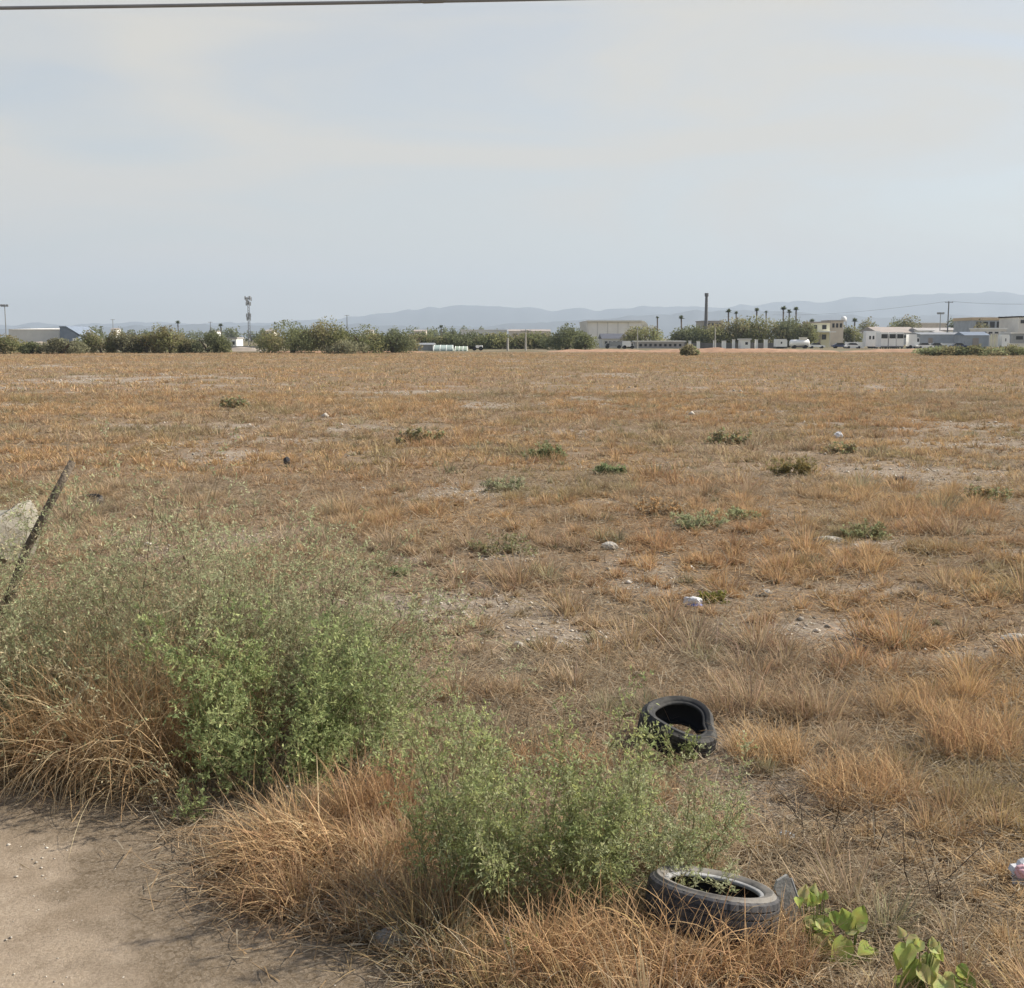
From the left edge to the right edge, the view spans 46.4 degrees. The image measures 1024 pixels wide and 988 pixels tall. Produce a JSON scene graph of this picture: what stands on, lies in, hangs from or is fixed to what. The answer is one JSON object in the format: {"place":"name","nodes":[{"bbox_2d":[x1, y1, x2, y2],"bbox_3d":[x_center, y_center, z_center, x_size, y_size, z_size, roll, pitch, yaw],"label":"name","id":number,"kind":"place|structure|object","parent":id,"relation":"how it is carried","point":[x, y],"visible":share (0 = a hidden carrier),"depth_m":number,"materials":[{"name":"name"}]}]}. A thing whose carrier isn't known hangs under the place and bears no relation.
{"place":"outdoors","nodes":[
{"label":"outdoors","id":0,"kind":"place"},
{"bbox_2d":[0,784,430,987],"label":"dirt road","id":1,"kind":"structure","parent":0,"point":[134,939],"depth_m":5.62,"materials":[{"name":"beige soil"}]},
{"bbox_2d":[0,0,564,9],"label":"overhead cable","id":2,"kind":"object","parent":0,"point":[223,4],"visible":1,"depth_m":8.61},
{"bbox_2d":[0,309,1005,337],"bbox_3d":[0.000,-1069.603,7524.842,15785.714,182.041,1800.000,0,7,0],"label":"foothills","id":3,"kind":"structure","parent":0,"point":[667,324],"depth_m":7278.98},
{"bbox_2d":[0,338,1023,987],"bbox_3d":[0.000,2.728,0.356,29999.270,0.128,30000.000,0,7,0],"label":"ground","id":4,"kind":"structure","parent":0,"point":[668,570],"depth_m":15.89,"materials":[{"name":"brown plant"}]},
{"bbox_2d":[0,333,25,353],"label":"bush","id":5,"kind":"object","parent":4,"relation":"on","point":[7,343],"visible":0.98,"depth_m":203.43,"materials":[{"name":"green plant"}]},
{"bbox_2d":[0,500,39,564],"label":"concrete block","id":6,"kind":"object","parent":4,"relation":"on","point":[9,524],"depth_m":14.36,"materials":[{"name":"beige concrete"}]},
{"bbox_2d":[9,328,59,342],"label":"warehouse","id":7,"kind":"structure","parent":4,"relation":"on","point":[38,334],"depth_m":416.31,"materials":[{"name":"grey metal"}]},
{"bbox_2d":[0,460,75,617],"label":"leaning post","id":8,"kind":"object","parent":4,"relation":"on","point":[63,478],"visible":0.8,"depth_m":8.51,"materials":[{"name":"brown wood"}]},
{"bbox_2d":[0,648,81,761],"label":"leafy shrub","id":9,"kind":"object","parent":4,"relation":"on","point":[7,685],"visible":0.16,"depth_m":7.93,"materials":[{"name":"green plant"}]},
{"bbox_2d":[34,337,90,353],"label":"bush","id":10,"kind":"object","parent":4,"relation":"on","point":[59,345],"visible":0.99,"depth_m":203.61,"materials":[{"name":"green plant"}]},
{"bbox_2d":[59,326,99,341],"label":"sloping shed","id":11,"kind":"structure","parent":4,"relation":"on","point":[70,333],"depth_m":412.48,"materials":[{"name":"white paint"}]},
{"bbox_2d":[78,328,117,352],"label":"mesquite tree","id":12,"kind":"object","parent":4,"relation":"on","point":[93,341],"visible":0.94,"depth_m":214.17,"materials":[{"name":"green plant"}]},
{"bbox_2d":[0,612,209,808],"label":"straw clump","id":13,"kind":"object","parent":4,"relation":"on","point":[13,737],"visible":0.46,"depth_m":7.52,"materials":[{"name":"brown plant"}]},
{"bbox_2d":[102,329,147,352],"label":"mesquite tree","id":14,"kind":"object","parent":4,"relation":"on","point":[123,341],"visible":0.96,"depth_m":214.47,"materials":[{"name":"green plant"}]},
{"bbox_2d":[23,688,234,815],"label":"straw clump","id":15,"kind":"object","parent":4,"relation":"on","point":[137,787],"visible":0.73,"depth_m":7.12,"materials":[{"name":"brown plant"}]},
{"bbox_2d":[0,483,277,769],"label":"wispy shrub","id":16,"kind":"object","parent":4,"relation":"on","point":[11,627],"visible":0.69,"depth_m":7.99,"materials":[{"name":"green plant"}]},
{"bbox_2d":[0,607,300,854],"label":"straw clump","id":17,"kind":"object","parent":4,"relation":"on","point":[172,746],"visible":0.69,"depth_m":7.42,"materials":[{"name":"brown plant"}]},
{"bbox_2d":[53,467,264,698],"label":"dead twigs","id":18,"kind":"object","parent":4,"relation":"on","point":[167,574],"visible":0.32,"depth_m":8.35,"materials":[{"name":"brown plant"}]},
{"bbox_2d":[140,323,185,352],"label":"mesquite tree","id":19,"kind":"object","parent":4,"relation":"on","point":[166,339],"visible":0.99,"depth_m":213.82,"materials":[{"name":"green plant"}]},
{"bbox_2d":[0,545,328,753],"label":"straw clump","id":20,"kind":"object","parent":4,"relation":"on","point":[154,677],"visible":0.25,"depth_m":7.97,"materials":[{"name":"beige plant"}]},
{"bbox_2d":[171,777,211,824],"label":"weed","id":21,"kind":"object","parent":4,"relation":"on","point":[203,799],"visible":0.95,"depth_m":6.79,"materials":[{"name":"green plant"}]},
{"bbox_2d":[0,419,391,812],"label":"wispy shrub","id":22,"kind":"object","parent":4,"relation":"on","point":[124,587],"visible":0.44,"depth_m":8.09,"materials":[{"name":"green plant"}]},
{"bbox_2d":[187,330,232,352],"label":"mesquite tree","id":23,"kind":"object","parent":4,"relation":"on","point":[215,341],"visible":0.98,"depth_m":214.49,"materials":[{"name":"green plant"}]},
{"bbox_2d":[74,604,347,769],"bbox_3d":[-2.007,1.178,7.879,2.060,1.131,2.004,0,7,0],"label":"straw clump","id":24,"kind":"object","parent":4,"relation":"on","point":[258,714],"visible":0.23,"depth_m":7.82,"materials":[{"name":"beige plant"}]},
{"bbox_2d":[219,395,251,408],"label":"field bush","id":25,"kind":"object","parent":4,"relation":"on","point":[236,402],"visible":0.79,"depth_m":47.14,"materials":[{"name":"green plant"}]},
{"bbox_2d":[154,801,369,943],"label":"straw clump","id":26,"kind":"object","parent":4,"relation":"on","point":[250,896],"visible":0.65,"depth_m":5.81,"materials":[{"name":"beige plant"}]},
{"bbox_2d":[128,584,407,799],"bbox_3d":[-1.530,1.212,7.237,1.768,1.240,1.336,0,7,0],"label":"leafy shrub","id":27,"kind":"object","parent":4,"relation":"on","point":[229,746],"visible":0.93,"depth_m":7.26,"materials":[{"name":"green plant"}]},
{"bbox_2d":[212,723,350,818],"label":"straw clump","id":28,"kind":"object","parent":4,"relation":"on","point":[272,785],"visible":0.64,"depth_m":7.08,"materials":[{"name":"beige plant"}]},
{"bbox_2d":[129,547,437,740],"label":"dead twigs","id":29,"kind":"object","parent":4,"relation":"on","point":[321,630],"visible":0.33,"depth_m":8.14,"materials":[{"name":"brown plant"}]},
{"bbox_2d":[249,319,321,352],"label":"mesquite tree","id":30,"kind":"object","parent":4,"relation":"on","point":[297,338],"visible":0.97,"depth_m":213.81,"materials":[{"name":"green plant"}]},
{"bbox_2d":[47,486,543,739],"bbox_3d":[-1.613,0.808,8.485,2.943,1.694,2.808,5,9,35],"label":"wispy shrub","id":31,"kind":"object","parent":4,"relation":"on","point":[325,600],"visible":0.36,"depth_m":8.33,"materials":[{"name":"green plant"}]},
{"bbox_2d":[163,759,427,901],"bbox_3d":[-1.120,1.716,6.157,1.304,0.535,1.453,-5,9,-36],"label":"straw clump","id":32,"kind":"object","parent":4,"relation":"on","point":[296,836],"visible":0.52,"depth_m":6.21,"materials":[{"name":"brown plant"}]},
{"bbox_2d":[193,550,468,755],"bbox_3d":[-1.225,1.036,8.184,1.998,1.324,2.065,0,7,0],"label":"wispy shrub","id":33,"kind":"object","parent":4,"relation":"on","point":[412,615],"visible":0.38,"depth_m":7.94,"materials":[{"name":"green plant"}]},
{"bbox_2d":[302,315,359,352],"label":"mesquite tree","id":34,"kind":"object","parent":4,"relation":"on","point":[322,332],"visible":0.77,"depth_m":213.89,"materials":[{"name":"green plant"}]},
{"bbox_2d":[320,339,369,353],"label":"bush","id":35,"kind":"object","parent":4,"relation":"on","point":[345,346],"visible":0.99,"depth_m":203.38,"materials":[{"name":"green plant"}]},
{"bbox_2d":[324,324,394,352],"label":"mesquite tree","id":36,"kind":"object","parent":4,"relation":"on","point":[363,338],"visible":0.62,"depth_m":213.64,"materials":[{"name":"green plant"}]},
{"bbox_2d":[284,733,449,835],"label":"straw clump","id":37,"kind":"object","parent":4,"relation":"on","point":[360,796],"visible":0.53,"depth_m":6.80,"materials":[{"name":"beige plant"}]},
{"bbox_2d":[263,605,483,782],"bbox_3d":[-0.914,1.259,7.739,1.375,0.996,1.476,-2,8,-13],"label":"leafy shrub","id":38,"kind":"object","parent":4,"relation":"on","point":[375,733],"visible":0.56,"depth_m":7.62,"materials":[{"name":"green plant"}]},
{"bbox_2d":[372,926,407,948],"bbox_3d":[-0.551,2.019,5.446,0.175,0.088,0.106,0,7,0],"label":"grey stone","id":39,"kind":"object","parent":4,"relation":"on","point":[382,936],"visible":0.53,"depth_m":5.42,"materials":[{"name":"grey stone"}]},
{"bbox_2d":[368,329,418,352],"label":"mesquite tree","id":40,"kind":"object","parent":4,"relation":"on","point":[403,342],"visible":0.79,"depth_m":214.53,"materials":[{"name":"green plant"}]},
{"bbox_2d":[297,828,541,964],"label":"straw clump","id":41,"kind":"object","parent":4,"relation":"on","point":[355,925],"visible":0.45,"depth_m":5.63,"materials":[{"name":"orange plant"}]},
{"bbox_2d":[395,426,445,443],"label":"field bush","id":42,"kind":"object","parent":4,"relation":"on","point":[413,434],"visible":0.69,"depth_m":31.67,"materials":[{"name":"green plant"}]},
{"bbox_2d":[352,886,523,987],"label":"straw clump","id":43,"kind":"object","parent":4,"relation":"on","point":[421,949],"visible":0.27,"depth_m":5.29,"materials":[{"name":"beige plant"}]},
{"bbox_2d":[433,684,493,786],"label":"weed","id":44,"kind":"object","parent":4,"relation":"on","point":[452,750],"visible":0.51,"depth_m":7.23,"materials":[{"name":"green plant"}]},
{"bbox_2d":[452,329,494,348],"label":"hedge tree","id":45,"kind":"object","parent":4,"relation":"on","point":[466,338],"visible":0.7,"depth_m":296.62,"materials":[{"name":"green plant"}]},
{"bbox_2d":[420,668,561,757],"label":"dead twigs","id":46,"kind":"object","parent":4,"relation":"on","point":[485,713],"visible":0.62,"depth_m":8.00,"materials":[{"name":"brown plant"}]},
{"bbox_2d":[356,887,627,987],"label":"straw clump","id":47,"kind":"object","parent":4,"relation":"on","point":[473,960],"visible":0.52,"depth_m":5.13,"materials":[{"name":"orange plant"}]},
{"bbox_2d":[472,331,518,348],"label":"hedge tree","id":48,"kind":"object","parent":4,"relation":"on","point":[496,340],"visible":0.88,"depth_m":296.39,"materials":[{"name":"green plant"}]},
{"bbox_2d":[466,531,538,557],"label":"field bush","id":49,"kind":"object","parent":4,"relation":"on","point":[513,540],"visible":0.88,"depth_m":15.27,"materials":[{"name":"green plant"}]},
{"bbox_2d":[479,473,528,492],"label":"field bush","id":50,"kind":"object","parent":4,"relation":"on","point":[496,484],"visible":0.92,"depth_m":21.57,"materials":[{"name":"green plant"}]},
{"bbox_2d":[362,666,673,924],"bbox_3d":[0.042,1.417,5.783,1.411,1.195,1.066,-3,8,-21],"label":"feathery bush","id":51,"kind":"object","parent":4,"relation":"on","point":[489,847],"visible":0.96,"depth_m":5.66,"materials":[{"name":"green plant"}]},
{"bbox_2d":[500,330,543,348],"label":"hedge tree","id":52,"kind":"object","parent":4,"relation":"on","point":[529,337],"visible":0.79,"depth_m":296.13,"materials":[{"name":"green plant"}]},
{"bbox_2d":[446,719,634,788],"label":"straw clump","id":53,"kind":"object","parent":4,"relation":"on","point":[549,749],"visible":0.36,"depth_m":7.63,"materials":[{"name":"beige plant"}]},
{"bbox_2d":[517,440,567,460],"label":"field bush","id":54,"kind":"object","parent":4,"relation":"on","point":[539,451],"visible":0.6,"depth_m":27.41,"materials":[{"name":"green plant"}]},
{"bbox_2d":[537,322,598,349],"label":"mesquite tree","id":55,"kind":"object","parent":4,"relation":"on","point":[564,336],"visible":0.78,"depth_m":275.48,"materials":[{"name":"green plant"}]},
{"bbox_2d":[570,330,596,349],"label":"mesquite tree","id":56,"kind":"object","parent":4,"relation":"on","point":[584,341],"visible":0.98,"depth_m":258.17,"materials":[{"name":"green plant"}]},
{"bbox_2d":[579,320,648,346],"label":"leaning warehouse","id":57,"kind":"structure","parent":4,"relation":"on","point":[593,328],"depth_m":368.45,"materials":[{"name":"grey metal"}]},
{"bbox_2d":[419,859,832,987],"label":"straw clump","id":58,"kind":"object","parent":4,"relation":"on","point":[590,939],"visible":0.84,"depth_m":5.11,"materials":[{"name":"brown plant"}]},
{"bbox_2d":[619,325,664,347],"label":"mesquite tree","id":59,"kind":"object","parent":4,"relation":"on","point":[643,333],"visible":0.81,"depth_m":322.02,"materials":[{"name":"green plant"}]},
{"bbox_2d":[543,724,760,901],"bbox_3d":[0.717,1.606,5.985,1.040,0.774,1.267,1,8,11],"label":"feathery bush","id":60,"kind":"object","parent":4,"relation":"on","point":[678,844],"visible":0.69,"depth_m":5.88,"materials":[{"name":"green plant"}]},
{"bbox_2d":[631,341,685,347],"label":"long low building","id":61,"kind":"structure","parent":4,"relation":"on","point":[660,344],"depth_m":315.51,"materials":[{"name":"white concrete"}]},
{"bbox_2d":[633,493,685,516],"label":"field bush","id":62,"kind":"object","parent":4,"relation":"on","point":[654,504],"visible":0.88,"depth_m":18.49,"materials":[{"name":"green plant"}]},
{"bbox_2d":[635,721,700,774],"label":"weed","id":63,"kind":"object","parent":4,"relation":"on","point":[667,742],"visible":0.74,"depth_m":7.60,"materials":[{"name":"green plant"}]},
{"bbox_2d":[637,696,716,760],"bbox_3d":[1.114,1.574,8.014,0.517,0.255,0.577,2,21,-20],"label":"old tyre","id":64,"kind":"object","parent":4,"relation":"on","point":[696,715],"visible":0.75,"depth_m":8.02,"materials":[{"name":"black rubber"}]},
{"bbox_2d":[664,324,709,342],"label":"park tree","id":65,"kind":"object","parent":4,"relation":"on","point":[685,334],"visible":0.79,"depth_m":340.02,"materials":[{"name":"green plant"}]},
{"bbox_2d":[580,868,812,979],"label":"straw clump","id":66,"kind":"object","parent":4,"relation":"on","point":[645,939],"visible":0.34,"depth_m":5.17,"materials":[{"name":"beige plant"}]},
{"bbox_2d":[668,508,729,529],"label":"field bush","id":67,"kind":"object","parent":4,"relation":"on","point":[684,518],"visible":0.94,"depth_m":17.32,"materials":[{"name":"green plant"}]},
{"bbox_2d":[644,865,779,946],"bbox_3d":[0.922,1.896,5.518,0.610,0.211,0.610,9,-5,-1],"label":"old tyre","id":68,"kind":"object","parent":4,"relation":"on","point":[756,894],"visible":0.73,"depth_m":5.30,"materials":[{"name":"rubber"}]},
{"bbox_2d":[692,323,736,342],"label":"park tree","id":69,"kind":"object","parent":4,"relation":"on","point":[723,333],"visible":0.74,"depth_m":339.15,"materials":[{"name":"green plant"}]},
{"bbox_2d":[698,589,730,604],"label":"field bush","id":70,"kind":"object","parent":4,"relation":"on","point":[705,594],"visible":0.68,"depth_m":12.75,"materials":[{"name":"green plant"}]},
{"bbox_2d":[704,426,757,444],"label":"field bush","id":71,"kind":"object","parent":4,"relation":"on","point":[721,436],"visible":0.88,"depth_m":31.23,"materials":[{"name":"green plant"}]},
{"bbox_2d":[684,342,787,347],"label":"boundary wall","id":72,"kind":"structure","parent":4,"relation":"on","point":[728,345],"depth_m":313.44,"materials":[{"name":"grey concrete"}]},
{"bbox_2d":[638,347,837,351],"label":"earth bank","id":73,"kind":"structure","parent":4,"relation":"on","point":[715,349],"depth_m":228.95,"materials":[{"name":"beige soil"}]},
{"bbox_2d":[712,315,764,342],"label":"park tree","id":74,"kind":"object","parent":4,"relation":"on","point":[740,327],"visible":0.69,"depth_m":340.30,"materials":[{"name":"green plant"}]},
{"bbox_2d":[735,314,799,347],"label":"park tree","id":75,"kind":"object","parent":4,"relation":"on","point":[760,331],"visible":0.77,"depth_m":340.11,"materials":[{"name":"green plant"}]},
{"bbox_2d":[657,879,882,987],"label":"straw clump","id":76,"kind":"object","parent":4,"relation":"on","point":[784,954],"visible":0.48,"depth_m":5.16,"materials":[{"name":"beige plant"}]},
{"bbox_2d":[702,704,839,778],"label":"straw clump","id":77,"kind":"object","parent":4,"relation":"on","point":[775,741],"visible":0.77,"depth_m":7.81,"materials":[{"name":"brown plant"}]},
{"bbox_2d":[773,874,802,922],"bbox_3d":[1.303,1.900,5.605,0.154,0.226,0.063,2,8,16],"label":"broken board","id":78,"kind":"object","parent":4,"relation":"on","point":[781,882],"visible":0.62,"depth_m":5.59,"materials":[{"name":"wood"}]},
{"bbox_2d":[768,316,814,347],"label":"park tree","id":79,"kind":"object","parent":4,"relation":"on","point":[786,326],"visible":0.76,"depth_m":340.25,"materials":[{"name":"green plant"}]},
{"bbox_2d":[766,454,820,474],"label":"field bush","id":80,"kind":"object","parent":4,"relation":"on","point":[799,466],"visible":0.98,"depth_m":24.11,"materials":[{"name":"green plant"}]},
{"bbox_2d":[794,883,842,964],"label":"broad leaf weed","id":81,"kind":"object","parent":4,"relation":"on","point":[810,896],"visible":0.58,"depth_m":5.29,"materials":[{"name":"green plant"}]},
{"bbox_2d":[802,322,835,346],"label":"yellow house","id":82,"kind":"structure","parent":4,"relation":"on","point":[823,330],"depth_m":348.72,"materials":[{"name":"yellow paint"}]},
{"bbox_2d":[751,760,908,857],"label":"dead twigs","id":83,"kind":"object","parent":4,"relation":"on","point":[835,820],"visible":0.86,"depth_m":6.60,"materials":[{"name":"brown plant"}]},
{"bbox_2d":[821,320,844,346],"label":"brown house","id":84,"kind":"structure","parent":4,"relation":"on","point":[837,327],"depth_m":368.65,"materials":[{"name":"beige paint"}]},
{"bbox_2d":[819,440,859,453],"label":"field bush","id":85,"kind":"object","parent":4,"relation":"on","point":[842,448],"visible":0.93,"depth_m":28.61,"materials":[{"name":"green plant"}]},
{"bbox_2d":[843,325,862,342],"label":"street tree","id":86,"kind":"object","parent":4,"relation":"on","point":[853,335],"visible":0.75,"depth_m":386.28,"materials":[{"name":"green plant"}]},
{"bbox_2d":[830,905,878,969],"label":"broad leaf weed","id":87,"kind":"object","parent":4,"relation":"on","point":[855,924],"visible":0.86,"depth_m":5.29,"materials":[{"name":"green plant"}]},
{"bbox_2d":[834,518,890,540],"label":"field bush","id":88,"kind":"object","parent":4,"relation":"on","point":[861,534],"visible":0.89,"depth_m":16.41,"materials":[{"name":"green plant"}]},
{"bbox_2d":[776,729,957,814],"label":"straw clump","id":89,"kind":"object","parent":4,"relation":"on","point":[848,772],"visible":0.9,"depth_m":7.21,"materials":[{"name":"beige plant"}]},
{"bbox_2d":[861,327,913,344],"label":"roofed warehouse","id":90,"kind":"structure","parent":4,"relation":"on","point":[905,330],"depth_m":483.63,"materials":[{"name":"white"}]},
{"bbox_2d":[893,926,943,987],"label":"broad leaf weed","id":91,"kind":"object","parent":4,"relation":"on","point":[904,957],"visible":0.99,"depth_m":4.95,"materials":[{"name":"green plant"}]},
{"bbox_2d":[905,332,957,347],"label":"grey shed","id":92,"kind":"structure","parent":4,"relation":"on","point":[936,337],"depth_m":319.34,"materials":[{"name":"metal"}]},
{"bbox_2d":[911,345,958,355],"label":"scrub bush","id":93,"kind":"object","parent":4,"relation":"on","point":[931,351],"visible":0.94,"depth_m":183.77,"materials":[{"name":"green plant"}]},
{"bbox_2d":[876,815,1022,941],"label":"dead twigs","id":94,"kind":"object","parent":4,"relation":"on","point":[935,894],"visible":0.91,"depth_m":5.80,"materials":[{"name":"brown plant"}]},
{"bbox_2d":[930,963,991,987],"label":"broad leaf weed","id":95,"kind":"object","parent":4,"relation":"on","point":[946,980],"visible":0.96,"depth_m":4.96,"materials":[{"name":"green plant"}]},
{"bbox_2d":[902,690,1023,768],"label":"straw clump","id":96,"kind":"object","parent":4,"relation":"on","point":[962,729],"visible":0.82,"depth_m":7.96,"materials":[{"name":"beige plant"}]},
{"bbox_2d":[954,332,988,348],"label":"blue roof shed","id":97,"kind":"structure","parent":4,"relation":"on","point":[972,338],"depth_m":309.56,"materials":[{"name":"metal"}]},
{"bbox_2d":[953,317,998,331],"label":"corniced building","id":98,"kind":"structure","parent":4,"relation":"on","point":[963,324],"depth_m":369.22,"materials":[{"name":"white paint"}]},
{"bbox_2d":[963,483,1014,503],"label":"field bush","id":99,"kind":"object","parent":4,"relation":"on","point":[1005,493],"visible":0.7,"depth_m":20.52,"materials":[{"name":"green plant"}]},
{"bbox_2d":[998,316,1023,331],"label":"terrace building","id":100,"kind":"structure","parent":4,"relation":"on","point":[1013,323],"depth_m":345.87,"materials":[{"name":"white paint"}]},
{"bbox_2d":[1008,858,1023,885],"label":"plastic bag","id":101,"kind":"object","parent":4,"relation":"on","point":[1017,868],"visible":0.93,"depth_m":5.99,"materials":[{"name":"white plastic"}]},
{"bbox_2d":[0,291,1023,328],"bbox_3d":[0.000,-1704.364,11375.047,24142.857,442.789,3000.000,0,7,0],"label":"mountains","id":102,"kind":"structure","parent":0,"point":[1003,304],"depth_m":10926.01,"materials":[{"name":"grey stone"}]},
{"bbox_2d":[0,0,1023,325],"label":"sky","id":103,"kind":"structure","parent":0,"point":[306,162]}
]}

